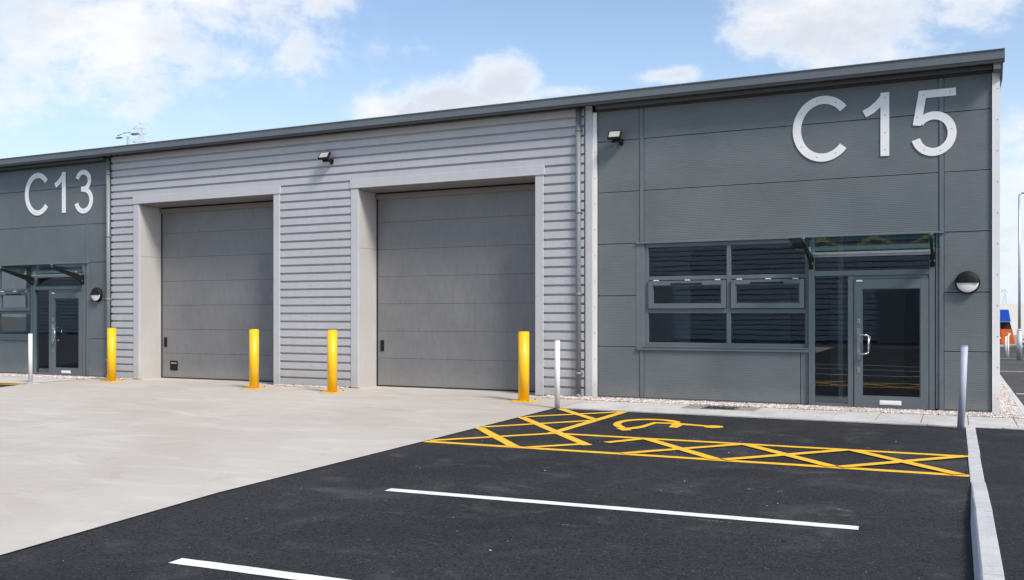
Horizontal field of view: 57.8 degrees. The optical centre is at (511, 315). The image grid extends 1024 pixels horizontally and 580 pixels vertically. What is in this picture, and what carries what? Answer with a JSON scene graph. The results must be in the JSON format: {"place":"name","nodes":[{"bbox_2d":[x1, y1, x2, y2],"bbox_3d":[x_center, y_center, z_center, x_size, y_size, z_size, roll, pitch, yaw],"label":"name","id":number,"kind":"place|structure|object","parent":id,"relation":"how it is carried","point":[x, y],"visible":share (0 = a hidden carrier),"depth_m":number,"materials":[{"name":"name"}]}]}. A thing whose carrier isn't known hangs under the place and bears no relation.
{"place":"outdoors","nodes":[
{"label":"outdoors","id":0,"kind":"place"},
{"bbox_2d":[0,375,74,383],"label":"pavement","id":1,"kind":"structure","parent":0,"point":[10,379],"depth_m":21.69,"materials":[{"name":"concrete"}]},
{"bbox_2d":[28,334,32,381],"bbox_3d":[-10.748,0.956,20.691,0.091,1.128,0.091,0,0,26],"label":"marker post","id":2,"kind":"object","parent":1,"relation":"on","point":[30,357],"visible":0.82,"depth_m":20.65,"materials":[{"name":"white metal"}]},
{"bbox_2d":[0,409,973,579],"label":"asphalt","id":3,"kind":"structure","parent":0,"point":[353,519],"depth_m":6.94,"materials":[{"name":"black asphalt"}]},
{"bbox_2d":[169,558,347,579],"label":"parking line","id":4,"kind":"object","parent":3,"relation":"on","point":[246,569],"visible":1,"depth_m":5.45,"materials":[{"name":"white paint"}]},
{"bbox_2d":[385,488,858,529],"bbox_3d":[0.688,1.496,7.271,3.806,0.001,0.125,0,0,22],"label":"parking line","id":5,"kind":"object","parent":3,"relation":"on","point":[645,510],"visible":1,"depth_m":7.17,"materials":[{"name":"white paint"}]},
{"bbox_2d":[613,419,722,430],"bbox_3d":[2.026,1.493,12.857,1.481,0.001,1.256,0,0,-13],"label":"wheelchair symbol","id":6,"kind":"object","parent":3,"relation":"on","point":[676,424],"visible":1,"depth_m":12.76,"materials":[{"name":"yellow paint"}]},
{"bbox_2d":[424,409,970,476],"bbox_3d":[2.462,1.491,11.745,5.995,0.010,4.359,0,0,26],"label":"bay hatching","id":7,"kind":"object","parent":3,"relation":"on","point":[508,443],"visible":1,"depth_m":10.34,"materials":[{"name":"yellow paint"}]},
{"bbox_2d":[957,346,967,429],"bbox_3d":[5.953,0.957,12.250,0.134,1.130,0.091,0,0,26],"label":"marker post","id":8,"kind":"object","parent":3,"relation":"on","point":[962,388],"visible":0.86,"depth_m":12.22,"materials":[{"name":"grey metal"}]},
{"bbox_2d":[0,347,1023,555],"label":"road","id":9,"kind":"structure","parent":0,"point":[1011,377],"depth_m":20.07,"materials":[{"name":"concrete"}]},
{"bbox_2d":[0,383,15,386],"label":"bay hatching","id":10,"kind":"object","parent":9,"relation":"on","point":[4,384],"visible":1,"depth_m":20.30,"materials":[{"name":"yellow paint"}]},
{"bbox_2d":[115,132,139,144],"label":"street lamp","id":11,"kind":"object","parent":9,"relation":"on","point":[127,136],"visible":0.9,"depth_m":44.90,"materials":[{"name":"metal"}]},
{"bbox_2d":[0,378,586,554],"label":"concrete apron","id":12,"kind":"object","parent":9,"relation":"on","point":[77,456],"visible":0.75,"depth_m":11.67,"materials":[{"name":"grey concrete"}]},
{"bbox_2d":[99,328,123,381],"bbox_3d":[-9.141,0.881,21.175,0.380,1.219,0.380,0,0,24],"label":"safety bollard","id":13,"kind":"object","parent":12,"relation":"on","point":[111,354],"visible":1,"depth_m":21.09,"materials":[{"name":"metal"}]},
{"bbox_2d":[241,329,266,388],"bbox_3d":[-5.313,0.881,19.098,0.380,1.219,0.380,0,0,28],"label":"safety bollard","id":14,"kind":"object","parent":12,"relation":"on","point":[253,358],"visible":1,"depth_m":19.02,"materials":[{"name":"metal"}]},
{"bbox_2d":[318,330,345,392],"bbox_3d":[-3.511,0.881,18.113,0.380,1.219,0.380,0,0,24],"label":"safety bollard","id":15,"kind":"object","parent":12,"relation":"on","point":[331,361],"visible":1,"depth_m":18.03,"materials":[{"name":"metal"}]},
{"bbox_2d":[509,331,537,401],"bbox_3d":[0.206,0.881,16.244,0.380,1.219,0.380,0,0,26],"label":"safety bollard","id":16,"kind":"object","parent":12,"relation":"on","point":[523,366],"visible":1,"depth_m":16.16,"materials":[{"name":"metal"}]},
{"bbox_2d":[0,48,1004,413],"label":"industrial building","id":17,"kind":"structure","parent":9,"relation":"on","point":[660,254],"depth_m":18.32,"materials":[{"name":"metal"}]},
{"bbox_2d":[0,265,31,336],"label":"window","id":18,"kind":"structure","parent":17,"relation":"in","point":[3,292],"depth_m":23.74,"materials":[{"name":"metal"}]},
{"bbox_2d":[0,264,83,285],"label":"glass canopy","id":19,"kind":"object","parent":17,"relation":"attached to","point":[79,277],"visible":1,"depth_m":22.87,"materials":[{"name":"metal"}]},
{"bbox_2d":[25,170,92,215],"bbox_3d":[-11.259,-3.051,23.010,2.440,1.103,0.019,0,0,26],"label":"unit number sign","id":20,"kind":"object","parent":17,"relation":"attached to","point":[62,179],"visible":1,"depth_m":22.92,"materials":[{"name":"white plastic"}]},
{"bbox_2d":[51,292,81,375],"bbox_3d":[-11.008,0.440,22.868,1.094,2.060,0.138,0,0,26],"label":"entrance door","id":21,"kind":"structure","parent":17,"relation":"in","point":[55,370],"depth_m":22.94,"materials":[{"name":"metal"}]},
{"bbox_2d":[90,287,102,301],"bbox_3d":[-10.034,-0.515,22.366,0.350,0.350,0.122,0,0,26],"label":"bulkhead light","id":22,"kind":"object","parent":17,"relation":"attached to","point":[96,294],"visible":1,"depth_m":22.32,"materials":[{"name":"black plastic"}]},
{"bbox_2d":[161,200,272,381],"bbox_3d":[-6.656,-0.552,21.548,4.000,4.104,0.120,0,0,26],"label":"shutter door","id":23,"kind":"structure","parent":17,"relation":"in","point":[217,265],"depth_m":21.65,"materials":[{"name":"metal"}]},
{"bbox_2d":[318,152,333,164],"bbox_3d":[-3.881,-3.285,19.308,0.249,0.262,0.252,0,0,26],"label":"floodlight","id":24,"kind":"object","parent":17,"relation":"attached to","point":[323,156],"visible":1,"depth_m":19.25,"materials":[{"name":"black plastic"}]},
{"bbox_2d":[376,182,534,391],"bbox_3d":[-1.064,-0.552,18.870,4.000,4.104,0.120,0,0,26],"label":"shutter door","id":25,"kind":"structure","parent":17,"relation":"in","point":[455,274],"depth_m":18.90,"materials":[{"name":"metal"}]},
{"bbox_2d":[607,130,622,145],"bbox_3d":[1.851,-3.185,16.601,0.249,0.262,0.252,0,0,26],"label":"floodlight","id":26,"kind":"object","parent":17,"relation":"attached to","point":[614,136],"visible":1,"depth_m":16.54,"materials":[{"name":"black plastic"}]},
{"bbox_2d":[645,238,808,347],"bbox_3d":[3.636,-0.378,15.910,2.815,1.813,0.140,0,0,26],"label":"window","id":27,"kind":"structure","parent":17,"relation":"in","point":[763,279],"depth_m":15.87,"materials":[{"name":"metal"}]},
{"bbox_2d":[801,233,939,268],"bbox_3d":[5.481,-0.993,14.432,2.140,0.447,1.008,0,0,26],"label":"glass canopy","id":28,"kind":"object","parent":17,"relation":"attached to","point":[930,252],"visible":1,"depth_m":14.74,"materials":[{"name":"metal"}]},
{"bbox_2d":[793,87,956,161],"bbox_3d":[5.765,-3.050,14.858,2.452,1.105,0.019,0,0,26],"label":"unit number sign","id":29,"kind":"object","parent":17,"relation":"attached to","point":[882,104],"visible":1,"depth_m":14.76,"materials":[{"name":"white plastic"}]},
{"bbox_2d":[854,278,928,409],"bbox_3d":[6.011,0.440,14.718,1.094,2.060,0.138,0,0,26],"label":"entrance door","id":30,"kind":"structure","parent":17,"relation":"in","point":[860,400],"depth_m":14.73,"materials":[{"name":"metal"}]},
{"bbox_2d":[955,271,979,293],"bbox_3d":[6.985,-0.515,14.216,0.350,0.350,0.122,0,0,26],"label":"bulkhead light","id":31,"kind":"object","parent":17,"relation":"attached to","point":[967,282],"visible":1,"depth_m":14.18,"materials":[{"name":"black plastic"}]},
{"bbox_2d":[0,373,1023,426],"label":"gravel","id":32,"kind":"structure","parent":9,"relation":"on","point":[1009,407],"depth_m":15.30,"materials":[{"name":"beige gravel"}]},
{"bbox_2d":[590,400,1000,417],"bbox_3d":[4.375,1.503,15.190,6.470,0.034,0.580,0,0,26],"label":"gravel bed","id":33,"kind":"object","parent":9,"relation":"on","point":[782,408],"visible":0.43,"depth_m":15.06,"materials":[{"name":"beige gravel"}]},
{"bbox_2d":[966,427,1004,579],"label":"kerb","id":34,"kind":"structure","parent":9,"relation":"on","point":[987,563],"depth_m":6.26,"materials":[{"name":"concrete"}]},
{"bbox_2d":[976,428,1023,579],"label":"footpath","id":35,"kind":"structure","parent":9,"relation":"on","point":[1002,454],"depth_m":8.01,"materials":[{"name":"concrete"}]},
{"bbox_2d":[1005,333,1009,358],"bbox_3d":[17.936,1.055,33.543,0.119,0.890,1.859,0,0,26],"label":"hoop barrier","id":36,"kind":"object","parent":9,"relation":"on","point":[1007,345],"visible":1,"depth_m":32.86,"materials":[{"name":"silver metal"}]},
{"bbox_2d":[1000,344,1016,346],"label":"kerb","id":37,"kind":"structure","parent":9,"relation":"on","point":[1002,345],"depth_m":45.25,"materials":[{"name":"concrete"}]},
{"bbox_2d":[1000,375,1023,413],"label":"edging kerb","id":38,"kind":"structure","parent":9,"relation":"on","point":[1019,404],"depth_m":17.15,"materials":[{"name":"concrete"}]},
{"bbox_2d":[1017,192,1023,359],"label":"lamp post","id":39,"kind":"object","parent":9,"relation":"on","point":[1019,343],"visible":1,"depth_m":31.59,"materials":[{"name":"metal"}]},
{"bbox_2d":[0,0,1023,303],"label":"sky","id":40,"kind":"structure","parent":0,"point":[75,74],"materials":[{"name":"blue"}]},
{"bbox_2d":[560,400,1023,429],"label":"pavement","id":41,"kind":"structure","parent":0,"point":[886,418],"depth_m":13.86,"materials":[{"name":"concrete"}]},
{"bbox_2d":[555,340,559,408],"bbox_3d":[0.733,0.956,15.005,0.091,1.128,0.091,0,0,26],"label":"marker post","id":42,"kind":"object","parent":41,"relation":"on","point":[557,374],"visible":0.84,"depth_m":14.96,"materials":[{"name":"white metal"}]},
{"bbox_2d":[700,406,739,409],"bbox_3d":[3.363,1.489,14.965,0.540,0.022,0.500,0,0,26],"label":"drain grate","id":43,"kind":"object","parent":41,"relation":"in","point":[721,408],"visible":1,"depth_m":14.97,"materials":[{"name":"metal"}]},
{"bbox_2d":[1000,304,1023,334],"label":"boundary wall","id":44,"kind":"structure","parent":0,"point":[1013,310],"depth_m":74.74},
{"bbox_2d":[1009,335,1023,344],"bbox_3d":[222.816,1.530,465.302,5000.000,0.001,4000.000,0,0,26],"label":"ground","id":45,"kind":"structure","parent":0,"point":[1015,338],"depth_m":60.37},
{"bbox_2d":[131,119,148,143],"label":"electricity pylon","id":46,"kind":"object","parent":45,"relation":"on","point":[141,141],"visible":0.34,"depth_m":249.97,"materials":[{"name":"metal"}]},
{"bbox_2d":[1001,289,1007,303],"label":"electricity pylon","id":47,"kind":"object","parent":45,"relation":"on","point":[1005,300],"visible":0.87,"depth_m":1098.24,"materials":[{"name":"metal"}]},
{"bbox_2d":[1000,310,1014,344],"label":"waste skip","id":48,"kind":"object","parent":45,"relation":"on","point":[1005,324],"visible":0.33,"depth_m":45.77,"materials":[{"name":"orange paint"}]}
]}

